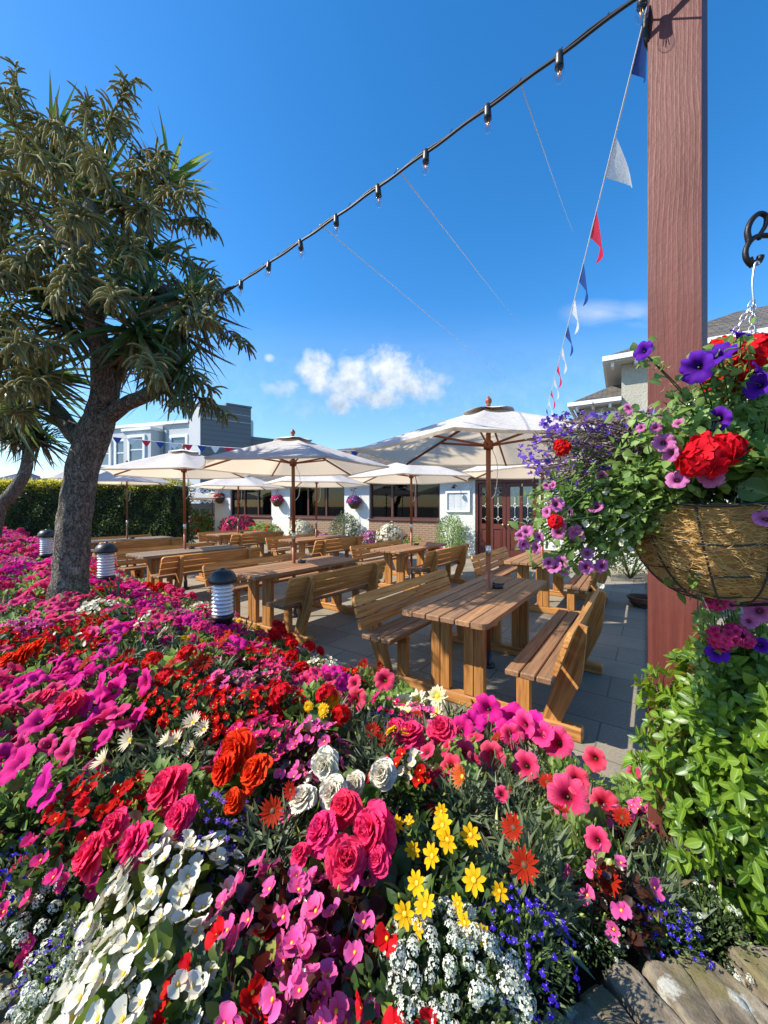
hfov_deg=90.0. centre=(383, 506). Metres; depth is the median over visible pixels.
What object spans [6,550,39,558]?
petunia plant
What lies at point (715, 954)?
alyssum plant
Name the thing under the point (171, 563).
picnic table
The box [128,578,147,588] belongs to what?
geranium plant
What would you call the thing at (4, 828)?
gazania plant
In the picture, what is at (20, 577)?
petunia plant
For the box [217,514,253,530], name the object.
hydrangea
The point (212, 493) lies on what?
parasol
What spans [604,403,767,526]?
petunia plant
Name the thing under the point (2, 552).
petunia plant
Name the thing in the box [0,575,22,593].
petunia plant
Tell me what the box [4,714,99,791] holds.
petunia plant
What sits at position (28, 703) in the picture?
petunia plant
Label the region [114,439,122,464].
window
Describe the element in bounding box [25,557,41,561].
petunia plant
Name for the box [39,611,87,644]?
petunia plant
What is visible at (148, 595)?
petunia plant
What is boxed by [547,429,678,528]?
verbena plant
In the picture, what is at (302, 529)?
daisy bush
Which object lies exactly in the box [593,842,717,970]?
gazania plant
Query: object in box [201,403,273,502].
flat roofed block
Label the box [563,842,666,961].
begonia plant
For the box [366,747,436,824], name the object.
begonia plant
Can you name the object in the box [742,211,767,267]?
basket bracket
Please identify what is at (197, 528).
red bedding plant
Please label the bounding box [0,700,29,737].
petunia plant
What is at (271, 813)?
gazania plant
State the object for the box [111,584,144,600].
petunia plant
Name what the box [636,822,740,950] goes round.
gazania plant
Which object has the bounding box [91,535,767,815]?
patio paving
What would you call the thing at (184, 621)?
petunia plant
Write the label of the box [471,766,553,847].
gazania plant
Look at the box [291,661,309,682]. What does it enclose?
geranium plant
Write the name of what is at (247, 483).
parasol
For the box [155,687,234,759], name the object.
begonia plant
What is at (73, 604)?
petunia plant
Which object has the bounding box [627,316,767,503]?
petunia plant
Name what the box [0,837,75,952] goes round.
lobelia plant
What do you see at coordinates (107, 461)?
window
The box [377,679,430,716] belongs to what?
petunia plant
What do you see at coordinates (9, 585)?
geranium plant
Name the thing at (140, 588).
petunia plant
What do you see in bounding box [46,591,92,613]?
petunia plant
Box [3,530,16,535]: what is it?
petunia plant
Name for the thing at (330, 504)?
window
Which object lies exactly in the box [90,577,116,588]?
begonia plant
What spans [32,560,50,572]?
petunia plant
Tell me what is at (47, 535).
bollard light
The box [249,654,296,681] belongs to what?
begonia plant
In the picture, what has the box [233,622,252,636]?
petunia plant
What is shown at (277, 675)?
begonia plant
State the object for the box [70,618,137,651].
petunia plant
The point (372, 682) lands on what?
petunia plant
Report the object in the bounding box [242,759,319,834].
begonia plant
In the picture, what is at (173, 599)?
petunia plant
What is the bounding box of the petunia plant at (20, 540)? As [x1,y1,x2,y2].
[11,538,31,546]
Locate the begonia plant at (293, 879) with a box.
[198,849,343,1023]
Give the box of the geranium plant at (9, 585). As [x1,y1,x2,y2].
[0,580,35,603]
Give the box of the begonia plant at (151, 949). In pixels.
[37,902,227,1023]
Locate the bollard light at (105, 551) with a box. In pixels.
[94,542,117,585]
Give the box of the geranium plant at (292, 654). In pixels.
[281,638,323,670]
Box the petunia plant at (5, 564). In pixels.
[0,560,12,567]
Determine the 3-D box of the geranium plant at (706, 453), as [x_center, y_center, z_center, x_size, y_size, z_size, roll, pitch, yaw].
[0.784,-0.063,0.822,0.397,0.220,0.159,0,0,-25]
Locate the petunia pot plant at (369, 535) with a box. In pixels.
[359,529,378,548]
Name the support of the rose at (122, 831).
on the flower bed soil
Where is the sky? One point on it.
(301, 107)
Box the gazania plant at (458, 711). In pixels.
[429,699,488,738]
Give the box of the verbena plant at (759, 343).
[696,332,767,502]
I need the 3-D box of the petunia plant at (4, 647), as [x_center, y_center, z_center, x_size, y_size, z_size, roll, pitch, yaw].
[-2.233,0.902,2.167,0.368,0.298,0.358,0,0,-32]
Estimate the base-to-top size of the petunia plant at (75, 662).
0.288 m
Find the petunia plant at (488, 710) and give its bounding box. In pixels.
[451,693,542,751]
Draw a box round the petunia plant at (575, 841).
[529,803,635,934]
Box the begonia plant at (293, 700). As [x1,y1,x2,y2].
[244,678,309,730]
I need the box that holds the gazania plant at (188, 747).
[118,710,223,810]
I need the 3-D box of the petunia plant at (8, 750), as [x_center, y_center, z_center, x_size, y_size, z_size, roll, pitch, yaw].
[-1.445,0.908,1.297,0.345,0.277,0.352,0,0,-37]
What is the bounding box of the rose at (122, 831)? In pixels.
[58,763,204,938]
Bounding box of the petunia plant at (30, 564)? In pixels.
[1,559,34,580]
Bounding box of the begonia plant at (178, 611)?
[168,608,200,621]
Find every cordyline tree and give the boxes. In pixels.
[0,56,256,601]
[0,393,78,537]
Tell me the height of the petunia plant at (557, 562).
0.319 m
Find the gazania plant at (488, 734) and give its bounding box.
[473,724,514,772]
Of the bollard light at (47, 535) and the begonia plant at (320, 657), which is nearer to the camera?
the begonia plant at (320, 657)
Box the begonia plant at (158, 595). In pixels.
[146,591,169,604]
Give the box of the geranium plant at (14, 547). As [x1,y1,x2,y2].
[7,542,40,552]
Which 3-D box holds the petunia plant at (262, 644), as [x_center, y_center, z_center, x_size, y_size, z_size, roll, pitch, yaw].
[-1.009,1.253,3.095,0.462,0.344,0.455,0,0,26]
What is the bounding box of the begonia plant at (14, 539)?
[2,537,19,543]
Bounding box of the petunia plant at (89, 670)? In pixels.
[65,661,138,719]
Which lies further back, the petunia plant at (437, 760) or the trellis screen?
the trellis screen
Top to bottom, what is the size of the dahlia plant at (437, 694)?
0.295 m
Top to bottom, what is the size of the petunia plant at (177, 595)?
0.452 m
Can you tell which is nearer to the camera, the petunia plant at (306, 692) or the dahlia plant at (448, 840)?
the dahlia plant at (448, 840)
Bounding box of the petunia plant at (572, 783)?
[494,745,628,876]
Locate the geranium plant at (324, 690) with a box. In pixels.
[256,682,351,766]
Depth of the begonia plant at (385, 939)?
0.68 m
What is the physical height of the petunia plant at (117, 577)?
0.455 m
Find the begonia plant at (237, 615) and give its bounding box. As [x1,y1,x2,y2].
[234,611,242,621]
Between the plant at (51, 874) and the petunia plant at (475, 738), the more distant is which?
the petunia plant at (475, 738)
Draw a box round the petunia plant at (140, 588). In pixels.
[121,581,151,595]
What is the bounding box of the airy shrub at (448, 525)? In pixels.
[434,514,468,547]
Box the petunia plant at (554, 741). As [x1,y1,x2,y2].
[500,709,573,772]
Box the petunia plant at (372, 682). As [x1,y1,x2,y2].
[343,665,379,693]
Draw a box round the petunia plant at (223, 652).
[196,641,244,678]
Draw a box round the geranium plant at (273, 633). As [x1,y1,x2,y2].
[260,629,301,660]
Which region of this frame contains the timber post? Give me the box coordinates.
[642,0,707,902]
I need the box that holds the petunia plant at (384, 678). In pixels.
[338,668,394,711]
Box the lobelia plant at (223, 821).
[157,791,256,903]
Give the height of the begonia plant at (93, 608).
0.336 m
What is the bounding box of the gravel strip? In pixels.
[610,575,647,731]
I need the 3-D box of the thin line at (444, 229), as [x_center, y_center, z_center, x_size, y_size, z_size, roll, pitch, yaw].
[2.242,-3.883,7.277,0.006,4.172,11.323,0,0,23]
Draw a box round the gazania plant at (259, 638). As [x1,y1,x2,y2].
[245,632,271,647]
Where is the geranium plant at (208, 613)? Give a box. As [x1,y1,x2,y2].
[204,609,235,622]
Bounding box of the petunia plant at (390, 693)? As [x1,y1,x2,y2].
[359,688,400,713]
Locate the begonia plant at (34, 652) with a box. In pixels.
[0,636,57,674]
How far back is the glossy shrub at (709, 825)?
1.04 m
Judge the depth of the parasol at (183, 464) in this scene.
7.15 m
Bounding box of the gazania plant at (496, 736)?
[491,729,549,803]
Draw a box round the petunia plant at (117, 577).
[96,575,123,583]
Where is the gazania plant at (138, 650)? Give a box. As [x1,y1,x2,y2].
[107,630,166,674]
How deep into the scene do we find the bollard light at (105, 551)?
4.68 m
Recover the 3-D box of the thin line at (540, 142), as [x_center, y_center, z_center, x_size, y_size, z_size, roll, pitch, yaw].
[2.100,-3.541,4.500,0.004,3.407,6.429,0,0,28]
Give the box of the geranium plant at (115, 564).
[98,560,128,575]
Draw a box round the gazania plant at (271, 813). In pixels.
[216,780,313,904]
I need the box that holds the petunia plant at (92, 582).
[89,579,107,592]
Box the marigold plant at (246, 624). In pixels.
[236,618,264,631]
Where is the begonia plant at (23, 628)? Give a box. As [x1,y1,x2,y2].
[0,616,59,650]
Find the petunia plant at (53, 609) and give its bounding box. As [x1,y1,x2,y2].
[15,605,75,634]
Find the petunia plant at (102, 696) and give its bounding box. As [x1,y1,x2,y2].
[61,663,158,741]
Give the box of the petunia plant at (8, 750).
[0,734,17,770]
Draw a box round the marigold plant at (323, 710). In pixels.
[303,691,358,739]
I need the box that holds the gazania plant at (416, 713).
[395,707,439,748]
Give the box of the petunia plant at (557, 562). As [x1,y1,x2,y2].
[508,452,709,577]
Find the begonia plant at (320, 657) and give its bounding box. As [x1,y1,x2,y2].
[308,654,337,666]
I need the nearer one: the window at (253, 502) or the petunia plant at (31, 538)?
the petunia plant at (31, 538)
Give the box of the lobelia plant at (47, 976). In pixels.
[7,915,108,1023]
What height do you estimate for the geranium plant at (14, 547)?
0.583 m
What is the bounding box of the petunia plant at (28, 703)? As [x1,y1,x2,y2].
[3,680,74,738]
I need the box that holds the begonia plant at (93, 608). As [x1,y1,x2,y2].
[76,598,131,625]
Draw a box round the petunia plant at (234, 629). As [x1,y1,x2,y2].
[209,623,248,640]
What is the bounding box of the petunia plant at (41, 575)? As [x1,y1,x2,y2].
[22,569,50,586]
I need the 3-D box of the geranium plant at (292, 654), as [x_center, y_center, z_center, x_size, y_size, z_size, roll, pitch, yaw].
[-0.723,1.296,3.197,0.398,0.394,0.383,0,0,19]
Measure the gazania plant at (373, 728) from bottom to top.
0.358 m
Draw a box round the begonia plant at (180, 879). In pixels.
[72,822,243,1023]
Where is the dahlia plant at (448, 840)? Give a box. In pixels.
[392,803,498,930]
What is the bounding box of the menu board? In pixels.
[445,491,469,511]
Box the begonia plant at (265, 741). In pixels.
[209,711,305,796]
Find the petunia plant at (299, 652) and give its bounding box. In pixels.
[271,634,300,655]
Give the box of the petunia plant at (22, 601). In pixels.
[0,594,48,619]
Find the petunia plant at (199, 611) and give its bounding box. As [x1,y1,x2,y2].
[186,609,210,622]
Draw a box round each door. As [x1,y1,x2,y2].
[479,483,505,555]
[507,482,535,556]
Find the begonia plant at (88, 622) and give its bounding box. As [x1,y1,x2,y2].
[56,612,111,651]
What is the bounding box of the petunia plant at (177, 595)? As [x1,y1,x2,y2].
[171,592,195,608]
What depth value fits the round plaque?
11.89 m
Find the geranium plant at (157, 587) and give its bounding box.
[145,581,167,594]
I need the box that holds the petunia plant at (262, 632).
[244,629,268,639]
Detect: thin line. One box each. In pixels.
[319,224,508,380]
[397,168,515,318]
[521,85,572,230]
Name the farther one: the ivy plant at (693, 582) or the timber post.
the timber post
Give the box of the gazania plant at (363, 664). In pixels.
[358,657,404,696]
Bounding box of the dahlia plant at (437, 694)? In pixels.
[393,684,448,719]
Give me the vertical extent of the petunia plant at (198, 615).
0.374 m
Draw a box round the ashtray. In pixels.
[492,582,503,588]
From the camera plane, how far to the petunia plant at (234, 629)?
3.33 m
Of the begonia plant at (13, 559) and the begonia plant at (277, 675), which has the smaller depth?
the begonia plant at (277, 675)
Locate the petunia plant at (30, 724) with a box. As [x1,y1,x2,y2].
[2,703,115,772]
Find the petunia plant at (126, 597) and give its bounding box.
[105,587,137,612]
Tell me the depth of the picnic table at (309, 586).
4.86 m
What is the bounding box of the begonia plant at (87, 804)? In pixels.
[36,767,148,871]
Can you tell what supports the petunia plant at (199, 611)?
on the flower bed soil
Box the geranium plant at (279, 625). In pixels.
[247,620,287,648]
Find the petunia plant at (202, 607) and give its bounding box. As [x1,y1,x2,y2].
[194,604,212,617]
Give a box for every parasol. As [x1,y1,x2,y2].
[0,474,52,484]
[40,470,63,480]
[98,460,169,566]
[100,444,248,588]
[189,476,284,532]
[189,488,214,530]
[190,490,219,530]
[198,429,389,617]
[262,475,368,537]
[347,463,470,578]
[355,396,622,668]
[461,458,581,555]
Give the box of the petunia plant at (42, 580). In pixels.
[27,578,50,597]
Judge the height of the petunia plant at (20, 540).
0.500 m
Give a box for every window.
[101,440,111,466]
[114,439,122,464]
[127,434,145,461]
[169,434,187,450]
[169,479,187,485]
[232,490,270,516]
[291,487,343,517]
[371,484,439,519]
[590,411,616,420]
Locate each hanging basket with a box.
[213,489,224,503]
[270,491,283,506]
[346,488,361,508]
[634,261,767,606]
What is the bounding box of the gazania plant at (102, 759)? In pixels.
[54,743,155,836]
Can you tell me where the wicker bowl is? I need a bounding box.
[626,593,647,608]
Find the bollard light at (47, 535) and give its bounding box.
[37,529,54,559]
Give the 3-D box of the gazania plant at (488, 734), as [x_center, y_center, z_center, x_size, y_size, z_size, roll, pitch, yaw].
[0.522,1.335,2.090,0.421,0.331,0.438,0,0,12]
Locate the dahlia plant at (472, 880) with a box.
[429,855,534,1017]
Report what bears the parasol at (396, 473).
on the patio paving
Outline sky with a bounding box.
[0,0,767,476]
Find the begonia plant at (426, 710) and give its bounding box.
[397,701,439,739]
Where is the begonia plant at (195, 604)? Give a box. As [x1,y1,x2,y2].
[189,601,212,610]
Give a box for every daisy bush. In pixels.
[287,519,314,535]
[375,520,403,546]
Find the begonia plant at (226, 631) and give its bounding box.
[213,629,251,654]
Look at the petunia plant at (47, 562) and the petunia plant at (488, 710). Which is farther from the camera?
the petunia plant at (47, 562)
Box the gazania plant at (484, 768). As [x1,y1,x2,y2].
[459,748,531,823]
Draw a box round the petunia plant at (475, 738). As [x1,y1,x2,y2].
[439,725,488,789]
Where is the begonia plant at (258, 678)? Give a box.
[233,669,277,698]
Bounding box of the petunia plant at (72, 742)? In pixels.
[48,703,157,806]
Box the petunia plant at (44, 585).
[12,581,49,606]
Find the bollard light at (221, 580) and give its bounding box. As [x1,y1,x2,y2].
[208,568,236,633]
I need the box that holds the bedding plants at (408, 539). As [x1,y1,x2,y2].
[402,535,422,553]
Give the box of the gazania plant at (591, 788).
[587,778,623,828]
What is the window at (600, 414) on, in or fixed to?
in the house
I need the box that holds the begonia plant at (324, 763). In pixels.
[288,745,396,862]
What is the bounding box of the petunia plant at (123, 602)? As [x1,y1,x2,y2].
[91,594,133,617]
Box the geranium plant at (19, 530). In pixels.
[8,528,29,535]
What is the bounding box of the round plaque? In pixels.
[462,482,472,490]
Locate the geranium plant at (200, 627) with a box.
[160,620,221,650]
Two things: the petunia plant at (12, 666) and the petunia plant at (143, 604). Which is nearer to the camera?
the petunia plant at (12, 666)
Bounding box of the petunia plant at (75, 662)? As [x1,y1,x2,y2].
[49,644,117,688]
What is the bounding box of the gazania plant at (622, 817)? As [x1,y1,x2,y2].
[584,806,705,945]
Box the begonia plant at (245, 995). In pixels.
[151,916,282,1023]
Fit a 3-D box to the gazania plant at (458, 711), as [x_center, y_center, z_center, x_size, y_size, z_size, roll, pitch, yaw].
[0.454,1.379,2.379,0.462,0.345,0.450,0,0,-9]
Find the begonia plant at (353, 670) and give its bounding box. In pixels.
[322,664,370,694]
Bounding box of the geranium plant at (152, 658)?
[115,644,197,718]
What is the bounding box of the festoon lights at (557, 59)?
[214,0,648,307]
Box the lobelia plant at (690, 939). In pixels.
[625,889,713,970]
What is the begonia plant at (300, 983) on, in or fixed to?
on the flower bed soil
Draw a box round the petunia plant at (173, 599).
[165,596,188,609]
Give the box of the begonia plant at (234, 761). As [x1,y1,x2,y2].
[196,727,282,845]
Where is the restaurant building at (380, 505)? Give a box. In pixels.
[215,447,730,568]
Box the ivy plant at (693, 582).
[663,570,711,619]
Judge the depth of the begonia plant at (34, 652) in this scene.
2.08 m
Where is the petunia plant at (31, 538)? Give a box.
[22,537,39,543]
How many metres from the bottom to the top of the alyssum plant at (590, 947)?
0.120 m
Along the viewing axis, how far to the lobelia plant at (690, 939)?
0.91 m
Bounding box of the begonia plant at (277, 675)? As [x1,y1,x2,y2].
[251,659,303,699]
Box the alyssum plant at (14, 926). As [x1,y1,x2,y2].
[0,863,103,1023]
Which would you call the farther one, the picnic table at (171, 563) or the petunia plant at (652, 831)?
the picnic table at (171, 563)
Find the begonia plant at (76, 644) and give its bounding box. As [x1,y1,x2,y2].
[43,630,118,682]
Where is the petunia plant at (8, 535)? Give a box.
[2,534,18,540]
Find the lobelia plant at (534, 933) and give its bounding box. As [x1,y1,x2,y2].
[472,884,580,1023]
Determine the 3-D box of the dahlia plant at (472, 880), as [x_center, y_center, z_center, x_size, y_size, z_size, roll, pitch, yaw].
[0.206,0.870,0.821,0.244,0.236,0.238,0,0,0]
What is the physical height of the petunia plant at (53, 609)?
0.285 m
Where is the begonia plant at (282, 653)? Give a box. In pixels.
[247,646,292,673]
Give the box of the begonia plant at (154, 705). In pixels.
[122,667,219,753]
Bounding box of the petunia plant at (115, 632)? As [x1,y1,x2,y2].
[94,620,162,661]
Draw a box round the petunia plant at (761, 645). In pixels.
[705,637,767,768]
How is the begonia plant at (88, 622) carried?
on the flower bed soil
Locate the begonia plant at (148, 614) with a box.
[136,610,165,625]
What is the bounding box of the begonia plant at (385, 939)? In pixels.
[338,921,456,1023]
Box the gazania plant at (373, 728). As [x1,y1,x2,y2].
[316,689,391,781]
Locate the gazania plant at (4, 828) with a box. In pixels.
[0,767,24,860]
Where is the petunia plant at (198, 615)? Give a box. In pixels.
[161,613,214,637]
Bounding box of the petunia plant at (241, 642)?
[213,634,257,670]
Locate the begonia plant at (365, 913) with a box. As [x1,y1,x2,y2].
[251,866,402,1023]
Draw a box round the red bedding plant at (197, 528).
[190,515,213,536]
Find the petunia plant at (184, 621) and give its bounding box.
[166,614,213,646]
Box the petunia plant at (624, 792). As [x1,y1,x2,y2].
[605,766,647,825]
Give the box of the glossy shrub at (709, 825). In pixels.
[621,612,767,946]
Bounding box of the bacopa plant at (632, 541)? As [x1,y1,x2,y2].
[516,449,715,588]
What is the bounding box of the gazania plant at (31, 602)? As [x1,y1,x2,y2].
[0,592,46,616]
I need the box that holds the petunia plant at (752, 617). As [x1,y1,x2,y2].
[689,600,767,842]
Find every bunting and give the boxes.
[113,437,367,456]
[545,0,649,416]
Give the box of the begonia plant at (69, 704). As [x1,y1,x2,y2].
[34,688,99,746]
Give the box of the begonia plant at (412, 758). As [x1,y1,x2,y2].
[393,748,434,801]
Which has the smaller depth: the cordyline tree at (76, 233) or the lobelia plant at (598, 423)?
the lobelia plant at (598, 423)
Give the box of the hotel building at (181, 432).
[99,402,252,502]
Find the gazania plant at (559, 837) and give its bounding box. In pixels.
[476,789,590,961]
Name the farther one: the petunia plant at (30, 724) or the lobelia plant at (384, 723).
the lobelia plant at (384, 723)
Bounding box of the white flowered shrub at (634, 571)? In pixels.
[594,539,647,578]
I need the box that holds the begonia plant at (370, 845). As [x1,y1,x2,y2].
[289,788,411,971]
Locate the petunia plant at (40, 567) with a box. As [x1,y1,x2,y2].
[27,564,50,576]
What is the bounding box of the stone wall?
[0,942,767,1023]
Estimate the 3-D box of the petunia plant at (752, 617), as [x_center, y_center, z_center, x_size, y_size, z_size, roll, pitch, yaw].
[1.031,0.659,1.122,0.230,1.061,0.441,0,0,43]
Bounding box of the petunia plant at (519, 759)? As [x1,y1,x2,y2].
[454,739,548,813]
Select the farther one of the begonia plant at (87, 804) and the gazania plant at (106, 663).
the gazania plant at (106, 663)
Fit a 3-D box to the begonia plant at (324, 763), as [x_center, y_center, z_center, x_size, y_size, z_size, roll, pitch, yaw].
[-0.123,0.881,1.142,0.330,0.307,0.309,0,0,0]
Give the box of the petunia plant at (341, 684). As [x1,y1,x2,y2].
[311,664,350,700]
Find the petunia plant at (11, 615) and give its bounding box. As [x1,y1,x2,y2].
[0,611,34,641]
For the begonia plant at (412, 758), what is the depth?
1.33 m
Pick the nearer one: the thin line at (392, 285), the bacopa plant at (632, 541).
the bacopa plant at (632, 541)
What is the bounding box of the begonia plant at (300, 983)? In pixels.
[210,924,359,1023]
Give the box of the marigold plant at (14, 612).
[0,601,29,628]
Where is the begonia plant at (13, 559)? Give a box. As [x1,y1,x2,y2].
[1,555,36,562]
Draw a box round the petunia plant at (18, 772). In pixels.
[0,742,86,860]
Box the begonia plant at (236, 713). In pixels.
[189,684,283,757]
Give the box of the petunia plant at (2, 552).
[0,550,9,555]
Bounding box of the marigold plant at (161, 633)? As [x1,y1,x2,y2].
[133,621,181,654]
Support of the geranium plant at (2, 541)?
on the flower bed soil
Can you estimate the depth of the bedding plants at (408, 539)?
12.36 m
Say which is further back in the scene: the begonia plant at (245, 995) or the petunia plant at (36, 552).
the petunia plant at (36, 552)
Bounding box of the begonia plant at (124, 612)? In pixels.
[90,603,143,635]
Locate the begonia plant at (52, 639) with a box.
[16,622,98,672]
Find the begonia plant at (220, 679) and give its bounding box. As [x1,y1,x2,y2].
[189,668,264,732]
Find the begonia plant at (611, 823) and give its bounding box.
[591,803,660,886]
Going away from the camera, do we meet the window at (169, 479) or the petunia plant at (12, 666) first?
the petunia plant at (12, 666)
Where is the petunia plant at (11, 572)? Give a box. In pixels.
[0,567,27,581]
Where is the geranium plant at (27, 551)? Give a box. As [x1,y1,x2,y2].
[0,545,42,561]
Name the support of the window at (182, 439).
in the hotel building at (181, 432)
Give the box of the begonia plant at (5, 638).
[0,627,29,670]
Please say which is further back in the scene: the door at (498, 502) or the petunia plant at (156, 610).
the door at (498, 502)
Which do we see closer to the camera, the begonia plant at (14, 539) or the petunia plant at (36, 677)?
the petunia plant at (36, 677)
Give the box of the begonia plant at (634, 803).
[626,796,647,826]
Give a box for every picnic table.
[91,534,182,564]
[115,542,260,591]
[197,529,283,556]
[202,552,386,643]
[265,533,363,571]
[350,540,468,593]
[352,569,605,742]
[471,546,608,614]
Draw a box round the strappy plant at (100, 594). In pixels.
[61,572,151,605]
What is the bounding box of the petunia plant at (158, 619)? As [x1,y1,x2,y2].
[122,612,186,647]
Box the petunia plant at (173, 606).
[149,596,184,610]
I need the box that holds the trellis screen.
[188,486,214,531]
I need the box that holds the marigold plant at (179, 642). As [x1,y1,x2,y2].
[159,631,217,673]
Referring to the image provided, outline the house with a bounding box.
[567,306,767,422]
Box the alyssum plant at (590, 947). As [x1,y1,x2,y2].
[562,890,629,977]
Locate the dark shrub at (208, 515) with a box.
[190,506,214,537]
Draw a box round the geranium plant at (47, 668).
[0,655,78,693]
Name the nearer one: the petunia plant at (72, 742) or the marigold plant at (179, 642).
the petunia plant at (72, 742)
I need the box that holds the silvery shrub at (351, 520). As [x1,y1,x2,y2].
[328,510,360,536]
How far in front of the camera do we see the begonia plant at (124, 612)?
3.07 m
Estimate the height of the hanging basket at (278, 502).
0.800 m
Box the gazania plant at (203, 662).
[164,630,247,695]
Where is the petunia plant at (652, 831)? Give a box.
[615,811,710,907]
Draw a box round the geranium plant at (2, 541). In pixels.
[0,538,23,549]
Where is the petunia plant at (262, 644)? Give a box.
[249,640,285,656]
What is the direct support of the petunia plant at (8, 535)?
on the flower bed soil
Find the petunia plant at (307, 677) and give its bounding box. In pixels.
[285,666,337,704]
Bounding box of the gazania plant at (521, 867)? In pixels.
[459,811,603,978]
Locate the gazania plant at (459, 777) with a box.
[427,763,504,839]
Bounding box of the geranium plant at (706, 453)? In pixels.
[673,428,767,501]
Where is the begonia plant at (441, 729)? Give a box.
[386,715,456,788]
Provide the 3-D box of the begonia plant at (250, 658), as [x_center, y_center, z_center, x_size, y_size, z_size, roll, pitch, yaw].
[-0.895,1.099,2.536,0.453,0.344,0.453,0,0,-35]
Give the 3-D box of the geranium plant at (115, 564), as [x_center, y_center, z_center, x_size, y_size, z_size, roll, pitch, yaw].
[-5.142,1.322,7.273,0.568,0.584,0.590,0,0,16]
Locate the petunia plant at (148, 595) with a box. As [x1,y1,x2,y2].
[130,591,154,600]
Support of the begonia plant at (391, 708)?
on the flower bed soil
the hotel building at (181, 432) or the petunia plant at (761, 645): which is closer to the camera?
the petunia plant at (761, 645)
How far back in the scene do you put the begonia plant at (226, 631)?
3.00 m
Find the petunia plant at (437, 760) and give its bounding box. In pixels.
[396,740,492,839]
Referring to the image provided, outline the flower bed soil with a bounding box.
[0,580,728,1023]
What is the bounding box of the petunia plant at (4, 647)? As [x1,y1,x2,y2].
[0,642,29,674]
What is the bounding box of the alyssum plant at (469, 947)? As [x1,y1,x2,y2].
[377,894,518,1023]
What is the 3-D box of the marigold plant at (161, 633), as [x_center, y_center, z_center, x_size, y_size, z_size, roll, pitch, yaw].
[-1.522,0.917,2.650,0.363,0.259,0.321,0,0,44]
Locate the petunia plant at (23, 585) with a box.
[9,580,42,594]
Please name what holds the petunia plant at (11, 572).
on the flower bed soil
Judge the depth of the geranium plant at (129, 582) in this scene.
5.05 m
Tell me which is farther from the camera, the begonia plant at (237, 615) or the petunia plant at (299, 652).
the begonia plant at (237, 615)
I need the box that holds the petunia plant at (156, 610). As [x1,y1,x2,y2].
[139,607,175,621]
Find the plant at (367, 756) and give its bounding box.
[338,720,424,814]
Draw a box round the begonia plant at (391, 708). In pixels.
[349,692,412,745]
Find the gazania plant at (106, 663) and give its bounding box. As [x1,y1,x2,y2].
[78,652,140,687]
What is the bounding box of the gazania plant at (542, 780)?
[510,763,568,816]
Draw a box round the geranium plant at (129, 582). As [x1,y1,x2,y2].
[124,580,151,593]
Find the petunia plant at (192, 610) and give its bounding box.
[180,606,203,613]
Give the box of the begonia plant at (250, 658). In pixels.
[221,645,279,685]
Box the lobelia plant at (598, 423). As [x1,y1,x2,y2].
[515,401,724,503]
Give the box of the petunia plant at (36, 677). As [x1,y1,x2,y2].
[0,668,74,716]
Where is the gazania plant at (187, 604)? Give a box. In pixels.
[178,597,192,608]
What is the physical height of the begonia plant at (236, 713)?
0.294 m
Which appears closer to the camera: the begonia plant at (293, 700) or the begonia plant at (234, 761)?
the begonia plant at (234, 761)
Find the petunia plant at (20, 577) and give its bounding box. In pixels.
[12,571,38,587]
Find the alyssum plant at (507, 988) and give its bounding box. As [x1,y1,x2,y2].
[367,900,544,1023]
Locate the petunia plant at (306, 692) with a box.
[284,679,347,733]
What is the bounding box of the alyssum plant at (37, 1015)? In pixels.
[4,935,159,1023]
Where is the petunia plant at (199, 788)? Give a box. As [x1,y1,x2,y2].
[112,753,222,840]
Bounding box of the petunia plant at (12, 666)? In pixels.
[0,662,35,692]
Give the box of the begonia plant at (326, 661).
[304,657,340,673]
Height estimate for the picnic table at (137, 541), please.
0.780 m
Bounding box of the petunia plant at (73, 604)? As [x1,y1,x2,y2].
[26,593,80,616]
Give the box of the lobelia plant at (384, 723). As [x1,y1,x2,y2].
[362,709,396,744]
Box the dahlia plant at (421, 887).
[370,864,497,1023]
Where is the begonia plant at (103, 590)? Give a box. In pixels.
[91,585,124,596]
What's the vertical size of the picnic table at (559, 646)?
0.780 m
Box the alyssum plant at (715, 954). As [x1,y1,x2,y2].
[668,876,759,984]
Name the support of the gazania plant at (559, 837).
on the flower bed soil
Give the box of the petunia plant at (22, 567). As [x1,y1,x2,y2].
[0,562,31,580]
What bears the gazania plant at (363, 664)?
on the flower bed soil
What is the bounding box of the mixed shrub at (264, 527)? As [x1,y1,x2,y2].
[246,521,278,531]
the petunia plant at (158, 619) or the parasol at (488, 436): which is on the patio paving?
the parasol at (488, 436)
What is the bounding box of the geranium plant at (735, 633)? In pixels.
[691,597,757,803]
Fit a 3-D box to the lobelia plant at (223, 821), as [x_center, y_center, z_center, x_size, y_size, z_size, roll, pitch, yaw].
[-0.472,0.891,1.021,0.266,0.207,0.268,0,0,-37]
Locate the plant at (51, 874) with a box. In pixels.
[0,817,116,973]
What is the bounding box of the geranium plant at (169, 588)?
[164,584,196,604]
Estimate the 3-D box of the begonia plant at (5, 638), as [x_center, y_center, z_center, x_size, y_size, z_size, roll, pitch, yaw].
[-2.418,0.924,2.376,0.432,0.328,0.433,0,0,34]
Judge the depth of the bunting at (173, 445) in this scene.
13.11 m
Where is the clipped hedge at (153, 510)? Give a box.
[0,475,196,545]
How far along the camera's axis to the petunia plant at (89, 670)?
1.84 m
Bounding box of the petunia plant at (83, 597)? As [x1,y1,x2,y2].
[61,592,111,614]
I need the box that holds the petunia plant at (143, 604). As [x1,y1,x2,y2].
[127,599,166,622]
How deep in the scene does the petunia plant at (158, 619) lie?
2.86 m
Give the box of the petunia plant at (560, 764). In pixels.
[539,754,614,794]
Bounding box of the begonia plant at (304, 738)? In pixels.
[268,714,350,793]

